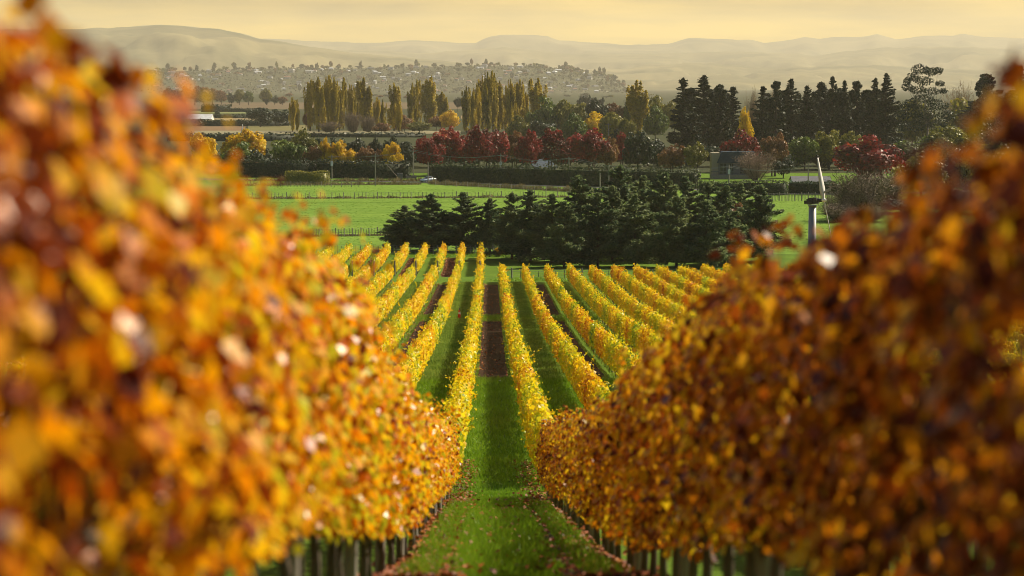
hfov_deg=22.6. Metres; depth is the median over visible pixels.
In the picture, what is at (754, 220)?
cedar tree
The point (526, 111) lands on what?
poplar tree
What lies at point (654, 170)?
power line
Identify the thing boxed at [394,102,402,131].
poplar tree
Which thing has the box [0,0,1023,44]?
sky
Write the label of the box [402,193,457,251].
cedar tree
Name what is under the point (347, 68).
hillside bushes
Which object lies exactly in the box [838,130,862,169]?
green tree
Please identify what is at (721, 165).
window
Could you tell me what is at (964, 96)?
bare tree
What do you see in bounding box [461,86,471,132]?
poplar tree
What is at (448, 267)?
soil strip
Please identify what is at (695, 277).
vine row
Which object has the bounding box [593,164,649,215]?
cedar tree
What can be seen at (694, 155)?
autumn tree
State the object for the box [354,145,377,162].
tree
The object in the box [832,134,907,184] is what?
red tree
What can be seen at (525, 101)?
poplar tree
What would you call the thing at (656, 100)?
willow tree
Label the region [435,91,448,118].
poplar tree
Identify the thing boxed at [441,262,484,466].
vine row
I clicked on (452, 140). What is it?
red tree
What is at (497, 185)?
wire fence
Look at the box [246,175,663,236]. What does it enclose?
roadside weeds
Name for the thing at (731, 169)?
window
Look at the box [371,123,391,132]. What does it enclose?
bush
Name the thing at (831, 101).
pine tree
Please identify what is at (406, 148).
evergreen tree
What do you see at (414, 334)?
soil strip
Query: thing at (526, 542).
grass
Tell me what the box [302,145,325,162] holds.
tree
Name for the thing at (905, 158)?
green tree
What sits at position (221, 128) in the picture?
field
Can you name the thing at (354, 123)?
bush
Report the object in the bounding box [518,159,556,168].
cottage
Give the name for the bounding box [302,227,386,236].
wire fence
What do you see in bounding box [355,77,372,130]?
poplar tree
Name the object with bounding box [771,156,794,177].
green tree
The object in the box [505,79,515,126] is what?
poplar tree
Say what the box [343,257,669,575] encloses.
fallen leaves
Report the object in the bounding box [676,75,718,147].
pine tree
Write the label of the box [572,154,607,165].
shrub
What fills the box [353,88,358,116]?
poplar tree
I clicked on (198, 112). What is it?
field
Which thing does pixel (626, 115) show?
willow tree
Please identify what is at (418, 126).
bush
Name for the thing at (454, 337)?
grass
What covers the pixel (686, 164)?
shrub
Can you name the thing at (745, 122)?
yellow tree
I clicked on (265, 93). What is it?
tree
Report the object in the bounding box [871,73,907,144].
pine tree
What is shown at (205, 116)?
shed
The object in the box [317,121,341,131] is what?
bush
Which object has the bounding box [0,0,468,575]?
vine row
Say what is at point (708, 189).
cedar tree
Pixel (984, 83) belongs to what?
pine tree
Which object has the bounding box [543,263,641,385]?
vine row
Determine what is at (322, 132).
field
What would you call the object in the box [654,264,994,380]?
vine row
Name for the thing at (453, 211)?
pasture tufts
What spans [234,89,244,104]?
tree
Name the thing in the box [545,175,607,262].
cedar tree
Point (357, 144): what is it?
evergreen tree
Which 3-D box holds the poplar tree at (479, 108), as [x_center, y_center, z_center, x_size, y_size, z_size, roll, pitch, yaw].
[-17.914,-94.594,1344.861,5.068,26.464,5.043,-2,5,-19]
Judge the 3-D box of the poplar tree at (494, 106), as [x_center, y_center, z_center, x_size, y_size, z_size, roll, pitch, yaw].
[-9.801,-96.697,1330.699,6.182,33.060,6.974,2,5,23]
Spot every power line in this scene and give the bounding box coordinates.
[410,150,493,157]
[499,155,569,160]
[567,158,731,170]
[726,165,811,170]
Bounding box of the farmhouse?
[710,149,755,178]
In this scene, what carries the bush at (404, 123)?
on the field at (322, 132)
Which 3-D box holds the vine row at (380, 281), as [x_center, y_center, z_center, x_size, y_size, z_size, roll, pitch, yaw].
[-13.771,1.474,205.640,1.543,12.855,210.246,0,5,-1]
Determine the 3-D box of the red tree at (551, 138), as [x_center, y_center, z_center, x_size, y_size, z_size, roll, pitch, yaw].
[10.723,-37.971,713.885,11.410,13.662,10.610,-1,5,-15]
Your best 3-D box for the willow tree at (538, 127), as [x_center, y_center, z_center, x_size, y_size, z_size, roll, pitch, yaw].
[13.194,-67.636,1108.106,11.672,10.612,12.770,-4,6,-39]
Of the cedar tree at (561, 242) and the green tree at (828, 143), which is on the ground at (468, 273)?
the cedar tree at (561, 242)
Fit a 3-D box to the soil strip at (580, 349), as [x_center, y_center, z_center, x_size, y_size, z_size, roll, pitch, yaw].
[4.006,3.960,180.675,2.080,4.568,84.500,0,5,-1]
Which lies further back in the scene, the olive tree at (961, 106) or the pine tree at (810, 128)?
the olive tree at (961, 106)
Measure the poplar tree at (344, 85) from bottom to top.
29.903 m
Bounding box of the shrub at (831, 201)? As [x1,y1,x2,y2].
[818,192,840,208]
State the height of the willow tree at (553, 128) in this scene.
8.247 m
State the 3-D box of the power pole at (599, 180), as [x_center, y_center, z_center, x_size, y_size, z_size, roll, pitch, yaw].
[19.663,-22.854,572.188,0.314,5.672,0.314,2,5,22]
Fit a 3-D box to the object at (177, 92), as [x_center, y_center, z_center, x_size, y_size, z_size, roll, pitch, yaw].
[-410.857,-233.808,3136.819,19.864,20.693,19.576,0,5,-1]
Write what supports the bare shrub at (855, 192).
on the pasture at (381, 211)
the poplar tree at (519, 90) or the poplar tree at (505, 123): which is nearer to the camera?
the poplar tree at (519, 90)
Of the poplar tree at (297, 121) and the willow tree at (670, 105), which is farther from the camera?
the poplar tree at (297, 121)
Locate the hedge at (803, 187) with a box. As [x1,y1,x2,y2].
[786,180,840,194]
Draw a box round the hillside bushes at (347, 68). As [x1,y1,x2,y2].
[61,64,626,92]
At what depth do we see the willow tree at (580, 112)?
1285.32 m
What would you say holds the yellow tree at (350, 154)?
on the ground at (468, 273)
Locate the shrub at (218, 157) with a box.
[212,153,221,162]
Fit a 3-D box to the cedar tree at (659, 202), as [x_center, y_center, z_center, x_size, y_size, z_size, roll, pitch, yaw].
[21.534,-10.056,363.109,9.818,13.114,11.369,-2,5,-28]
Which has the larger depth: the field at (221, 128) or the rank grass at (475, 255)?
the field at (221, 128)
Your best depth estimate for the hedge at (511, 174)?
645.23 m
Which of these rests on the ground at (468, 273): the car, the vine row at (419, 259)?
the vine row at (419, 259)
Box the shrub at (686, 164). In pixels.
[667,154,696,167]
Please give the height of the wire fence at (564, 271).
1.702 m
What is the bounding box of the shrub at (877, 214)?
[842,204,893,221]
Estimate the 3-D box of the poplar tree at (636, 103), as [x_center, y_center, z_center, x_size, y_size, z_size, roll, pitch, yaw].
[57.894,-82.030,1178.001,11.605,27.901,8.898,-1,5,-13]
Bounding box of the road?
[198,178,919,192]
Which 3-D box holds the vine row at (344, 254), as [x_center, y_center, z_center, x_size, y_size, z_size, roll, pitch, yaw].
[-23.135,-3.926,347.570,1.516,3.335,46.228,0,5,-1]
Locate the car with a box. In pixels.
[420,176,436,181]
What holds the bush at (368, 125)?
on the field at (322, 132)
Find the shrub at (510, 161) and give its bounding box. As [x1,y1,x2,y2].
[495,155,524,163]
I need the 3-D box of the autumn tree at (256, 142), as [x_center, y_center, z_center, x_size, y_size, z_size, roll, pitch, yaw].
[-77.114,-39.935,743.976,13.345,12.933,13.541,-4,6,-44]
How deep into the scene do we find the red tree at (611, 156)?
711.68 m
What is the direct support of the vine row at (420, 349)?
on the ground at (468, 273)
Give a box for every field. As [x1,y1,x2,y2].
[173,102,461,108]
[177,111,246,113]
[183,118,255,120]
[186,126,245,133]
[194,131,460,133]
[248,125,306,130]
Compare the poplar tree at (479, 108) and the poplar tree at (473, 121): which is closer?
the poplar tree at (473, 121)
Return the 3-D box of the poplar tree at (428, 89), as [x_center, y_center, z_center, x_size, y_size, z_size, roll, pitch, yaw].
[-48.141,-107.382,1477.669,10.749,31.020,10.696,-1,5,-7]
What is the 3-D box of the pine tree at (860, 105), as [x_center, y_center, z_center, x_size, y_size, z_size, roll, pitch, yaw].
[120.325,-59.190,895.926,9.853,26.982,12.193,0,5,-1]
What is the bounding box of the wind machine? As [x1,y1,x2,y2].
[804,158,830,239]
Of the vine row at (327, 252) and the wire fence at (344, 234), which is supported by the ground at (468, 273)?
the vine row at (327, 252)
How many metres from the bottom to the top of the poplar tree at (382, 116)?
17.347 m
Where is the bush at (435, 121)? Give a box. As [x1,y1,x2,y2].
[428,116,441,130]
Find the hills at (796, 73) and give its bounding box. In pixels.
[580,63,998,81]
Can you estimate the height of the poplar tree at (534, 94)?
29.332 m
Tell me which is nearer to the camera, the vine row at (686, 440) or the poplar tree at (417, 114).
the vine row at (686, 440)
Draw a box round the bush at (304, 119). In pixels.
[302,113,307,127]
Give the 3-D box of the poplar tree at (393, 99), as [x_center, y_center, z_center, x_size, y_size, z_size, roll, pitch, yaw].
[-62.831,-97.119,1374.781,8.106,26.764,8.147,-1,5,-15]
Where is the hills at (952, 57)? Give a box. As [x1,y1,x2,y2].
[338,46,1023,69]
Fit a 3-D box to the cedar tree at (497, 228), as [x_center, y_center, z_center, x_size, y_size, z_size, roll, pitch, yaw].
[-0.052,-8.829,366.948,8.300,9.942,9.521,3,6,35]
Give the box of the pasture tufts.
[248,185,882,251]
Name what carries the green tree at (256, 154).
on the ground at (468, 273)
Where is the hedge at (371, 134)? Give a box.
[308,131,425,136]
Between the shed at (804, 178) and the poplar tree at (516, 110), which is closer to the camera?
the shed at (804, 178)
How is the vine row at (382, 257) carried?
on the ground at (468, 273)
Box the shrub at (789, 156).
[756,145,790,167]
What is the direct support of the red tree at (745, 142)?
on the ground at (468, 273)
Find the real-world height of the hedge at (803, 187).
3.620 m
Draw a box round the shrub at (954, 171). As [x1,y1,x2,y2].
[938,148,969,189]
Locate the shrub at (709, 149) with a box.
[704,146,719,160]
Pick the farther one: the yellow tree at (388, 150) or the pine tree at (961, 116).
the pine tree at (961, 116)
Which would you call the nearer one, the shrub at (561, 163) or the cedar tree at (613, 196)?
the cedar tree at (613, 196)
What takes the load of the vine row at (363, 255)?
on the ground at (468, 273)
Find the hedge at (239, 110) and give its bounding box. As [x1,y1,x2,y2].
[231,108,253,111]
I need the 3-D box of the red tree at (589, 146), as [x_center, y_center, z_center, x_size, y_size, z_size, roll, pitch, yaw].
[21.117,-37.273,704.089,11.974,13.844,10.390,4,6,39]
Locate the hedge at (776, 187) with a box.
[742,179,788,194]
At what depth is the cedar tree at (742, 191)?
373.94 m
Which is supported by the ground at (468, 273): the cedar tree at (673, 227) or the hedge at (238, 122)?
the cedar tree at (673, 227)
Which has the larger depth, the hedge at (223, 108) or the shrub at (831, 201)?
the hedge at (223, 108)
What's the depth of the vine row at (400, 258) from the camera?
339.21 m
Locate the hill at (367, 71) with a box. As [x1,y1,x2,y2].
[42,66,630,92]
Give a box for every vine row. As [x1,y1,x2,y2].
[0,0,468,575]
[5,353,39,369]
[5,353,93,569]
[316,245,334,258]
[330,262,348,279]
[331,243,353,266]
[344,266,370,290]
[348,265,394,306]
[349,242,372,275]
[369,263,417,328]
[370,242,390,275]
[371,262,440,353]
[391,242,410,275]
[393,263,461,394]
[413,242,428,275]
[434,241,448,273]
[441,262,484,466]
[455,241,466,269]
[475,242,485,268]
[497,262,561,487]
[519,263,617,414]
[532,42,1023,575]
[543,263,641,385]
[563,262,663,357]
[588,264,808,408]
[610,264,826,389]
[632,263,926,387]
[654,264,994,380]
[676,264,1014,362]
[699,263,1023,361]
[722,263,1017,352]
[745,262,1019,341]
[779,266,1023,333]
[789,337,1023,575]
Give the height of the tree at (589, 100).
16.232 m
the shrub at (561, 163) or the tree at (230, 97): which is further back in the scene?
the tree at (230, 97)
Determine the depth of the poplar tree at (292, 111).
1350.23 m
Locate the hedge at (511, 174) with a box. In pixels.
[429,160,700,188]
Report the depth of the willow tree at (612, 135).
1104.57 m
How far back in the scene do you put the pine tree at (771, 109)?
852.90 m
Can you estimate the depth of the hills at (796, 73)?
14525.86 m
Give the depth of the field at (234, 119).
1883.44 m
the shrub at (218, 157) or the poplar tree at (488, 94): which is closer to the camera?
the shrub at (218, 157)
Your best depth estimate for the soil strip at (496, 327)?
173.89 m
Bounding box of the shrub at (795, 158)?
[789,150,813,165]
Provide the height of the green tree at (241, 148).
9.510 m
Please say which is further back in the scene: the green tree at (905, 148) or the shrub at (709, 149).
the shrub at (709, 149)
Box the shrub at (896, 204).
[878,198,905,209]
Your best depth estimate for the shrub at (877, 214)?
469.32 m
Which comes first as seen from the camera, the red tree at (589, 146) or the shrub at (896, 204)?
the shrub at (896, 204)
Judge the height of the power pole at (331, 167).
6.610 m
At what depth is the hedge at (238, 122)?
1549.22 m
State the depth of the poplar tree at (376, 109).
1411.17 m
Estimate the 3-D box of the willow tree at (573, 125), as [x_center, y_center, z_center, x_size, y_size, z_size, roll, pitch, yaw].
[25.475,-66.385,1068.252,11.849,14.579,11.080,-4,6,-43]
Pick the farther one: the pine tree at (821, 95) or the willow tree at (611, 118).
the willow tree at (611, 118)
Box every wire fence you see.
[247,181,358,186]
[252,191,568,198]
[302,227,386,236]
[337,244,502,253]
[435,180,570,191]
[511,268,719,277]
[765,192,837,200]
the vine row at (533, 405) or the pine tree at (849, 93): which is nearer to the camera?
the vine row at (533, 405)
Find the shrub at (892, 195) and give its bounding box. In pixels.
[852,171,910,199]
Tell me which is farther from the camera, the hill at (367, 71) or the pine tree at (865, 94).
the hill at (367, 71)
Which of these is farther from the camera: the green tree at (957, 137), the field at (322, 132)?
the field at (322, 132)
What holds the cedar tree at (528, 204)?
on the ground at (468, 273)
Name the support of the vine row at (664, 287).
on the ground at (468, 273)
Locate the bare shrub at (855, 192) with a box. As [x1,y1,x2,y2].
[825,164,897,218]
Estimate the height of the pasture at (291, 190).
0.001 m
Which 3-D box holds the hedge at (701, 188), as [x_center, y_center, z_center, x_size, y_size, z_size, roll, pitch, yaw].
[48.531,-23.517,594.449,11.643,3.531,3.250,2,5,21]
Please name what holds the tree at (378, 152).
on the ground at (468, 273)
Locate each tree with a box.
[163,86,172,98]
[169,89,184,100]
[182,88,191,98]
[188,132,217,154]
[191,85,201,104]
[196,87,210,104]
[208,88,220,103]
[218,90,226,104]
[218,128,266,154]
[220,141,251,164]
[226,92,235,103]
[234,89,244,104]
[239,148,268,162]
[242,91,253,104]
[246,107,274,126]
[259,88,271,101]
[269,138,307,162]
[270,96,278,104]
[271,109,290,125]
[278,96,287,104]
[288,97,296,131]
[289,127,319,162]
[295,99,299,130]
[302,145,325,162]
[303,79,315,130]
[312,77,325,131]
[314,138,325,159]
[318,137,330,162]
[320,82,326,128]
[325,75,332,122]
[328,77,339,131]
[328,139,347,162]
[330,137,346,162]
[337,86,344,130]
[340,77,346,128]
[344,148,363,163]
[345,84,354,122]
[346,137,366,159]
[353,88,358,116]
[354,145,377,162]
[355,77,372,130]
[369,137,382,151]
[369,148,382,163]
[373,97,380,123]
[375,205,432,250]
[379,99,386,123]
[380,141,403,163]
[382,135,401,153]
[387,83,401,130]
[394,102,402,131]
[398,141,414,163]
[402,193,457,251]
[406,83,416,121]
[412,136,446,175]
[413,80,422,121]
[420,75,437,127]
[427,191,490,252]
[430,125,464,163]
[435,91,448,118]
[452,131,472,164]
[453,97,460,107]
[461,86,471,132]
[461,124,497,167]
[469,88,477,129]
[470,198,502,250]
[474,83,481,129]
[477,75,485,129]
[482,72,493,130]
[484,192,524,258]
[488,129,509,167]
[490,70,498,131]
[495,80,504,130]
[498,189,546,260]
[501,86,509,129]
[503,130,524,166]
[504,115,530,136]
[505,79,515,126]
[513,79,524,122]
[513,103,519,119]
[513,128,542,168]
[515,193,574,262]
[521,88,528,115]
[524,107,531,124]
[525,109,544,123]
[528,78,547,112]
[529,120,556,137]
[531,201,599,266]
[532,96,559,124]
[536,128,571,168]
[544,126,567,140]
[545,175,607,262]
[550,106,561,128]
[553,99,578,128]
[556,134,579,169]
[561,112,587,137]
[570,127,610,169]
[575,102,587,124]
[577,192,629,265]
[579,96,586,106]
[583,111,603,138]
[585,99,611,118]
[586,95,591,104]
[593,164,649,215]
[595,136,619,170]
[598,97,604,104]
[598,112,622,138]
[601,185,628,259]
[605,128,617,138]
[606,102,623,120]
[611,193,668,267]
[615,132,628,163]
[617,117,636,136]
[620,130,658,167]
[621,94,638,120]
[625,80,649,136]
[626,171,687,260]
[630,175,659,230]
[642,95,672,134]
[642,104,669,137]
[644,196,699,267]
[648,138,666,169]
[657,143,685,171]
[664,100,678,132]
[666,77,706,149]
[673,200,737,268]
[674,94,702,144]
[674,176,706,223]
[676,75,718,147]
[683,141,708,172]
[691,182,719,220]
[696,185,753,263]
[703,84,734,148]
[706,89,714,145]
[713,86,742,139]
[718,129,761,156]
[728,182,774,253]
[732,184,792,259]
[737,106,754,137]
[743,88,757,127]
[749,86,782,144]
[759,131,788,175]
[761,81,791,142]
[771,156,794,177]
[777,78,804,146]
[777,90,795,125]
[787,93,804,132]
[788,136,821,170]
[792,85,823,140]
[801,91,822,121]
[806,154,834,168]
[808,81,830,136]
[813,129,842,169]
[821,76,841,138]
[827,80,857,139]
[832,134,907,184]
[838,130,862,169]
[846,80,869,135]
[847,91,857,129]
[854,89,879,134]
[860,78,884,143]
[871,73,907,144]
[871,94,897,140]
[888,140,914,161]
[893,135,945,158]
[894,63,955,135]
[896,100,935,142]
[926,125,969,159]
[929,97,977,131]
[939,79,974,123]
[955,103,969,128]
[962,124,1006,148]
[964,73,1003,128]
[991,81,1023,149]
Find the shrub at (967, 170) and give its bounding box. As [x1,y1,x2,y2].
[958,144,1006,187]
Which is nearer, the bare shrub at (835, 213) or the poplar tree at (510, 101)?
the bare shrub at (835, 213)
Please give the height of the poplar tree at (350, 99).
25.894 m
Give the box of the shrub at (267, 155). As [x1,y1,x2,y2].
[260,148,272,162]
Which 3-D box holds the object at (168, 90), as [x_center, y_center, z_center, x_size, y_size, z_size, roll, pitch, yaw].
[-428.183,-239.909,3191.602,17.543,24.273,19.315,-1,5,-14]
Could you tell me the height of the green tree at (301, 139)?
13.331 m
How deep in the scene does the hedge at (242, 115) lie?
1901.30 m
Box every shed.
[196,114,213,119]
[789,176,830,183]
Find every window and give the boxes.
[719,164,726,173]
[729,164,733,173]
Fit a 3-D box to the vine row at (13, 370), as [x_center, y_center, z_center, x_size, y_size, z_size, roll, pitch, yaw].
[-4.102,2.747,35.275,1.337,11.127,62.208,0,5,-1]
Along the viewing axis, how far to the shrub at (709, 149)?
778.34 m
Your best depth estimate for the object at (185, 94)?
3141.82 m
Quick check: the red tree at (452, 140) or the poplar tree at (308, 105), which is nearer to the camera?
the red tree at (452, 140)
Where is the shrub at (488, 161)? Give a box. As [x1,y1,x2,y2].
[480,159,506,165]
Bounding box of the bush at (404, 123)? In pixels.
[395,115,412,131]
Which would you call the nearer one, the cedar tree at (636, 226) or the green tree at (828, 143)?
the cedar tree at (636, 226)
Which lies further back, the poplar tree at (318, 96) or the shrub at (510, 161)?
the poplar tree at (318, 96)
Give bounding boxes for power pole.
[331,155,332,178]
[375,154,375,185]
[599,173,600,188]
[728,167,729,183]
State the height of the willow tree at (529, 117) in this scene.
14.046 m
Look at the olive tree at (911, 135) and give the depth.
955.21 m
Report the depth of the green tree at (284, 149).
738.11 m
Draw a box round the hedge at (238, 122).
[183,118,290,125]
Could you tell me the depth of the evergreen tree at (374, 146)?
770.03 m
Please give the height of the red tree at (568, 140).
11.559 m
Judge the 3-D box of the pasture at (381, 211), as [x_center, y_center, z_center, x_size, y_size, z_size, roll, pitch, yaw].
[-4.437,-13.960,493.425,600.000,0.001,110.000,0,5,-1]
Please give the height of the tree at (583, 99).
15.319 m
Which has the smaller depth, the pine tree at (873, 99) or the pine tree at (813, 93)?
the pine tree at (873, 99)
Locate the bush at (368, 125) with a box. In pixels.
[360,114,379,131]
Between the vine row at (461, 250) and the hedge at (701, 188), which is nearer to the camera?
the vine row at (461, 250)
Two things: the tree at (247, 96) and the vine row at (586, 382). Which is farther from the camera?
the tree at (247, 96)
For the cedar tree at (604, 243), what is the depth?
349.24 m
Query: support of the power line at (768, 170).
attached to the power pole
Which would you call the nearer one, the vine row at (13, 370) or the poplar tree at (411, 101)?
the vine row at (13, 370)
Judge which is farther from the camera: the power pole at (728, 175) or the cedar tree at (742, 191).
the power pole at (728, 175)
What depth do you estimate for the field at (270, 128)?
1453.82 m
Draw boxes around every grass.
[331,253,611,281]
[373,281,674,382]
[383,314,632,575]
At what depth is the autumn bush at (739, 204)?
362.49 m
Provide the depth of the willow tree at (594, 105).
1283.87 m
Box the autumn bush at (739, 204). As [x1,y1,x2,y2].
[727,202,742,240]
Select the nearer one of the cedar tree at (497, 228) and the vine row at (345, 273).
the vine row at (345, 273)
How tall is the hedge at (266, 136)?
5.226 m
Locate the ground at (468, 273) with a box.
[20,173,1015,575]
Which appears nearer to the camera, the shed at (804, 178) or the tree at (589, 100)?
the shed at (804, 178)
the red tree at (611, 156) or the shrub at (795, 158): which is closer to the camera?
the red tree at (611, 156)
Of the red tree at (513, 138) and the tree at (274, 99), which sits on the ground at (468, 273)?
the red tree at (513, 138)
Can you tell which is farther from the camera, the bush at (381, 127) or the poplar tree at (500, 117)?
the poplar tree at (500, 117)
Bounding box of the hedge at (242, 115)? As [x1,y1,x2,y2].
[213,113,246,117]
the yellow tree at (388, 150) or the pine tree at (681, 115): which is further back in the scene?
the pine tree at (681, 115)
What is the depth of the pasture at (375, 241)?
405.52 m
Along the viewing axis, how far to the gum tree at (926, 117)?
807.81 m
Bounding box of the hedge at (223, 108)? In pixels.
[201,104,231,111]
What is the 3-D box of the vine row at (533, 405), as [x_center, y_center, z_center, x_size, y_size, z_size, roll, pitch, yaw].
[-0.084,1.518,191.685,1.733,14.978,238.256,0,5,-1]
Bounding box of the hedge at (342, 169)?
[238,157,411,178]
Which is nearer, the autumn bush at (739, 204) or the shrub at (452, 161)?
the autumn bush at (739, 204)
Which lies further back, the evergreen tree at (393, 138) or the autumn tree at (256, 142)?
the evergreen tree at (393, 138)
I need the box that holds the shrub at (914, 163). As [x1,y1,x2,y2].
[890,151,949,191]
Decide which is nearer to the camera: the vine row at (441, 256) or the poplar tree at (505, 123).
the vine row at (441, 256)
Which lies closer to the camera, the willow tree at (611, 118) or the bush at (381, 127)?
the willow tree at (611, 118)
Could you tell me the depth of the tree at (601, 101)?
2393.32 m
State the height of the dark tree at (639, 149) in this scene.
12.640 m
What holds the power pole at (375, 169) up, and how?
on the pasture at (428, 186)
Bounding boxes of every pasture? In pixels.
[53,184,905,201]
[79,202,999,231]
[179,182,830,195]
[274,232,1010,253]
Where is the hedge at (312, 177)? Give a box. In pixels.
[284,170,329,183]
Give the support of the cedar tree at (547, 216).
on the ground at (468, 273)
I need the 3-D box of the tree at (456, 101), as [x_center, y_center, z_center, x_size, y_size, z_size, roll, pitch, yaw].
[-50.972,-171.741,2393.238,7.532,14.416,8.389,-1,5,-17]
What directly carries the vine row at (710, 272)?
on the ground at (468, 273)
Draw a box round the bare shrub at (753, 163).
[734,150,780,180]
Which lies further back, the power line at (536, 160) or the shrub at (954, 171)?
the power line at (536, 160)
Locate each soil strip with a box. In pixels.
[392,321,426,368]
[424,285,446,315]
[442,258,455,276]
[479,321,508,377]
[482,285,502,316]
[536,284,558,315]
[556,321,605,378]
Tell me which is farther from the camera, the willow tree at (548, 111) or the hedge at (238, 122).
the hedge at (238, 122)
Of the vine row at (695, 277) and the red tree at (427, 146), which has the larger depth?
the red tree at (427, 146)
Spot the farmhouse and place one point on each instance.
(720, 160)
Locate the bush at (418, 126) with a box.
[406,121,432,131]
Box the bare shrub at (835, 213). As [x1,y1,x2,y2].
[817,202,855,221]
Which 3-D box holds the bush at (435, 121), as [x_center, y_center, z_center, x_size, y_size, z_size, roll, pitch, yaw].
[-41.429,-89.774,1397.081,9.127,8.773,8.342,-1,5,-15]
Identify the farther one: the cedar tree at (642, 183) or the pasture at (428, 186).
the pasture at (428, 186)
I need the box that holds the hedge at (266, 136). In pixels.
[167,131,304,140]
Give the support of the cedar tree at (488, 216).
on the pasture at (375, 241)
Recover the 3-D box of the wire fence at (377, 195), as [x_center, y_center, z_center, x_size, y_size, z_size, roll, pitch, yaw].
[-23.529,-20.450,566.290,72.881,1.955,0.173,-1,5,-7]
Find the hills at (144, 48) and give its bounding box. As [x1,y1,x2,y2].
[18,25,1000,89]
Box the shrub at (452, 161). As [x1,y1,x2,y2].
[417,151,454,165]
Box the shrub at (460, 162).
[451,155,477,164]
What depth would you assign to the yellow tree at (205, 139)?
776.86 m
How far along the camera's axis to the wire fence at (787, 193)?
554.87 m
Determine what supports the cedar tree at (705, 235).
on the ground at (468, 273)
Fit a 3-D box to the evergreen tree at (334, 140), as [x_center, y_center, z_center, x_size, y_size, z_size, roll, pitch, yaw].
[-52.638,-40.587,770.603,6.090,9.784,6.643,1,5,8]
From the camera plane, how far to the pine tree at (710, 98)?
922.08 m
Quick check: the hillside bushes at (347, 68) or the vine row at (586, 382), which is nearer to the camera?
the vine row at (586, 382)
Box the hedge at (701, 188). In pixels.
[697,179,742,192]
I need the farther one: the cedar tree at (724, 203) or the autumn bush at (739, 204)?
the autumn bush at (739, 204)
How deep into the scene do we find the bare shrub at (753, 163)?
671.64 m
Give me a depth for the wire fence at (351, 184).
632.33 m
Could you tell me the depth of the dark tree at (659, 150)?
733.84 m
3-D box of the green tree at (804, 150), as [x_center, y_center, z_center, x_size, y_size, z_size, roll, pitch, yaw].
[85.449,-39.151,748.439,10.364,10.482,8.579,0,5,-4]
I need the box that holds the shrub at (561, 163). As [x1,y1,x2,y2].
[553,149,571,165]
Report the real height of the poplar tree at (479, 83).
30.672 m
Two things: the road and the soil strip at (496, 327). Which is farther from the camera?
the road
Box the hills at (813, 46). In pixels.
[28,25,1023,55]
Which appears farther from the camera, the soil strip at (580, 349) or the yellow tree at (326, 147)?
the yellow tree at (326, 147)
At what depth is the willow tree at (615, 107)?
1284.29 m
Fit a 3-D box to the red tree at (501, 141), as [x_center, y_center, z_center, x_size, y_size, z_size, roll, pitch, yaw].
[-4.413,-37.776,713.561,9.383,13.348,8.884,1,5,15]
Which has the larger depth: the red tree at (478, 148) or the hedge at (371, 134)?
the hedge at (371, 134)
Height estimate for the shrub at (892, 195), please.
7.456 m
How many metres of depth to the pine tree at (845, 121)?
858.05 m
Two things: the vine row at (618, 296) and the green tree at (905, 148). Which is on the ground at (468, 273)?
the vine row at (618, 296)
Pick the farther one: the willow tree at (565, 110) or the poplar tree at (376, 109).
the poplar tree at (376, 109)
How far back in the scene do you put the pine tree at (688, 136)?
846.99 m
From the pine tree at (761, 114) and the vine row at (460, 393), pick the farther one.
the pine tree at (761, 114)
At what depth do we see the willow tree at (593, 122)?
1144.28 m
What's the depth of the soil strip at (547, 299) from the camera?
263.82 m
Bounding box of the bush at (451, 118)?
[439,109,460,129]
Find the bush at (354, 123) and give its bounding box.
[341,112,363,131]
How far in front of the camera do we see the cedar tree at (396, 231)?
385.35 m
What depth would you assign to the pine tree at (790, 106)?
889.26 m
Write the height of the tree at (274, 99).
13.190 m

